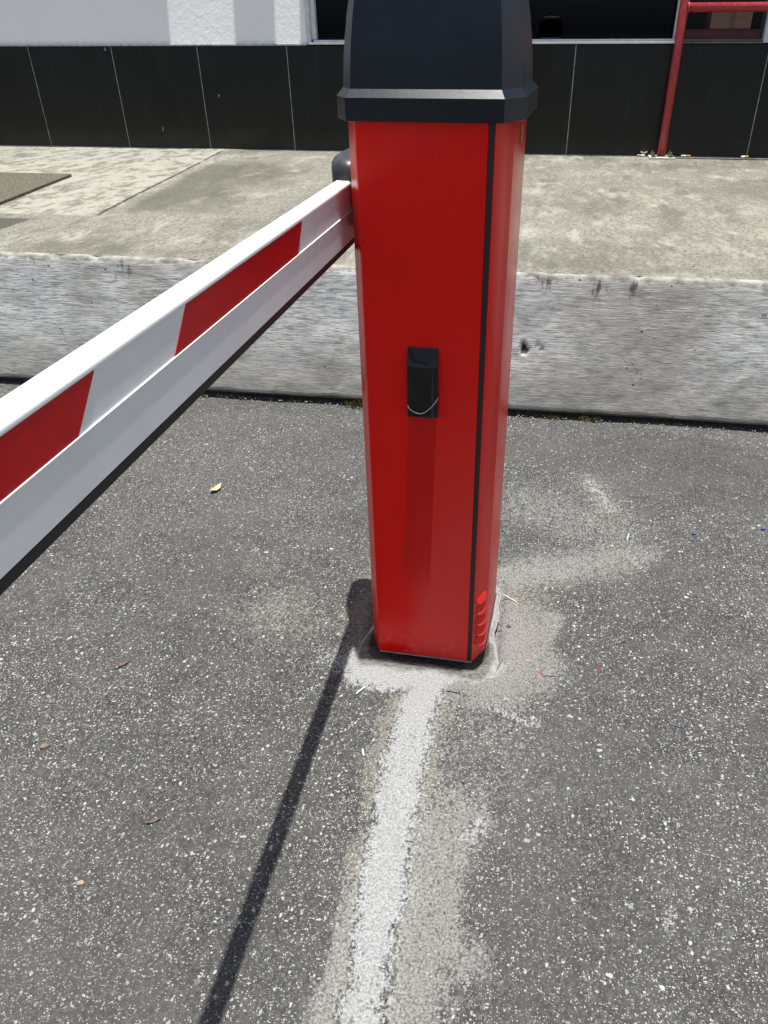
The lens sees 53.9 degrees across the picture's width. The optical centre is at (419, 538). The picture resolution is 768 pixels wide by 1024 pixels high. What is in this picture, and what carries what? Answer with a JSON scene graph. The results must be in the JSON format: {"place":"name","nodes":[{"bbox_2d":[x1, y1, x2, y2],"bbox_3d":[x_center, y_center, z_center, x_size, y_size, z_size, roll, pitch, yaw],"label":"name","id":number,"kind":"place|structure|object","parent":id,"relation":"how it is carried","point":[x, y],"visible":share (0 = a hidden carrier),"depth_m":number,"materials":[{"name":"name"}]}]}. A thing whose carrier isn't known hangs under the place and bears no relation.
{"place":"outdoors","nodes":[
{"label":"outdoors","id":0,"kind":"place"},
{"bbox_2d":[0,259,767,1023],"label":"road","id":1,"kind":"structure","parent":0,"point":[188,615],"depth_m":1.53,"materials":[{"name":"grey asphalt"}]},
{"bbox_2d":[39,743,48,748],"bbox_3d":[-0.766,0.423,1.538,0.018,0.009,0.014,0,34,0],"label":"pebble","id":2,"kind":"object","parent":1,"relation":"on","point":[44,745],"visible":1,"depth_m":1.53,"materials":[{"name":"pink stone"}]},
{"bbox_2d":[76,880,83,885],"bbox_3d":[-0.582,0.590,1.291,0.014,0.007,0.009,-5,34,-7],"label":"pebble","id":3,"kind":"object","parent":1,"relation":"on","point":[80,883],"visible":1,"depth_m":1.29,"materials":[{"name":"beige stone"}]},
{"bbox_2d":[145,817,160,822],"bbox_3d":[-0.491,0.519,1.388,0.028,0.006,0.007,-13,36,-18],"label":"dry leaf","id":4,"kind":"object","parent":1,"relation":"on","point":[153,820],"visible":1,"depth_m":1.39,"materials":[{"name":"brown plant"}]},
{"bbox_2d":[210,483,220,490],"bbox_3d":[-0.648,-0.162,2.392,0.024,0.011,0.052,16,37,23],"label":"dry leaf","id":5,"kind":"object","parent":1,"relation":"on","point":[217,487],"visible":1,"depth_m":2.40,"materials":[{"name":"beige plant"}]},
{"bbox_2d":[345,399,362,407],"bbox_3d":[-0.250,-0.524,2.924,0.096,0.030,0.054,5,34,8],"label":"weed tuft","id":6,"kind":"object","parent":1,"relation":"on","point":[354,404],"visible":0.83,"depth_m":2.93,"materials":[{"name":"green plant"}]},
{"bbox_2d":[0,251,767,424],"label":"kerb","id":7,"kind":"structure","parent":1,"relation":"on","point":[683,348],"depth_m":2.75,"materials":[{"name":"grey concrete"}]},
{"bbox_2d":[3,394,767,1021],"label":"loose grit","id":8,"kind":"object","parent":1,"relation":"on","point":[431,710],"visible":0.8,"depth_m":1.64,"materials":[{"name":"grey gravel"}]},
{"bbox_2d":[356,586,500,683],"bbox_3d":[0.032,0.217,1.859,0.343,0.030,0.410,5,34,8],"label":"mortar footing","id":9,"kind":"object","parent":1,"relation":"on","point":[482,666],"visible":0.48,"depth_m":1.76,"materials":[{"name":"grey concrete"}]},
{"bbox_2d":[0,0,537,662],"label":"barrier gate","id":10,"kind":"structure","parent":9,"relation":"on","point":[416,202],"depth_m":1.17,"materials":[{"name":"metal"}]},
{"bbox_2d":[355,122,488,660],"bbox_3d":[0.004,-0.182,1.444,0.208,1.093,0.005,6,34,9],"label":"front door","id":11,"kind":"structure","parent":10,"relation":"in","point":[422,187],"depth_m":1.34,"materials":[{"name":"red metal"}]},
{"bbox_2d":[547,415,560,418],"bbox_3d":[0.504,-0.456,2.829,0.057,0.016,0.028,5,34,8],"label":"weed tuft","id":12,"kind":"object","parent":1,"relation":"on","point":[553,417],"visible":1,"depth_m":2.83,"materials":[{"name":"plant"}]},
{"bbox_2d":[577,415,600,422],"bbox_3d":[0.631,-0.447,2.808,0.088,0.023,0.037,5,34,8],"label":"weed tuft","id":13,"kind":"object","parent":1,"relation":"on","point":[586,419],"visible":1,"depth_m":2.81,"materials":[{"name":"plant"}]},
{"bbox_2d":[0,146,767,280],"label":"pavement","id":14,"kind":"structure","parent":0,"point":[688,217],"depth_m":3.63,"materials":[{"name":"concrete"}]},
{"bbox_2d":[0,172,71,204],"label":"drain cover","id":15,"kind":"object","parent":14,"relation":"on","point":[13,186],"visible":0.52,"depth_m":4.17,"materials":[{"name":"concrete"}]},
{"bbox_2d":[0,0,767,157],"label":"building","id":16,"kind":"structure","parent":14,"relation":"on","point":[237,74],"depth_m":5.07,"materials":[{"name":"tile"}]},
{"bbox_2d":[304,0,679,44],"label":"window","id":17,"kind":"structure","parent":16,"relation":"in","point":[552,21],"depth_m":4.73,"materials":[{"name":"glass"}]},
{"bbox_2d":[683,29,762,44],"bbox_3d":[1.901,-3.080,4.886,0.460,0.374,0.323,5,34,8],"label":"display board","id":18,"kind":"object","parent":16,"relation":"in","point":[721,34],"visible":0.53,"depth_m":4.67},
{"bbox_2d":[704,12,752,28],"bbox_3d":[1.933,-3.265,4.713,0.243,0.127,0.222,5,34,8],"label":"cardboard box","id":19,"kind":"object","parent":18,"relation":"on","point":[728,20],"visible":0.54,"depth_m":4.64,"materials":[{"name":"brown cardboard"}]},
{"bbox_2d":[683,14,766,43],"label":"window","id":20,"kind":"structure","parent":16,"relation":"in","point":[686,41],"depth_m":4.64,"materials":[{"name":"grey metal"}]},
{"bbox_2d":[648,0,767,159],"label":"railing","id":21,"kind":"object","parent":14,"relation":"on","point":[686,7],"visible":1,"depth_m":4.58,"materials":[{"name":"red metal"}]}
]}

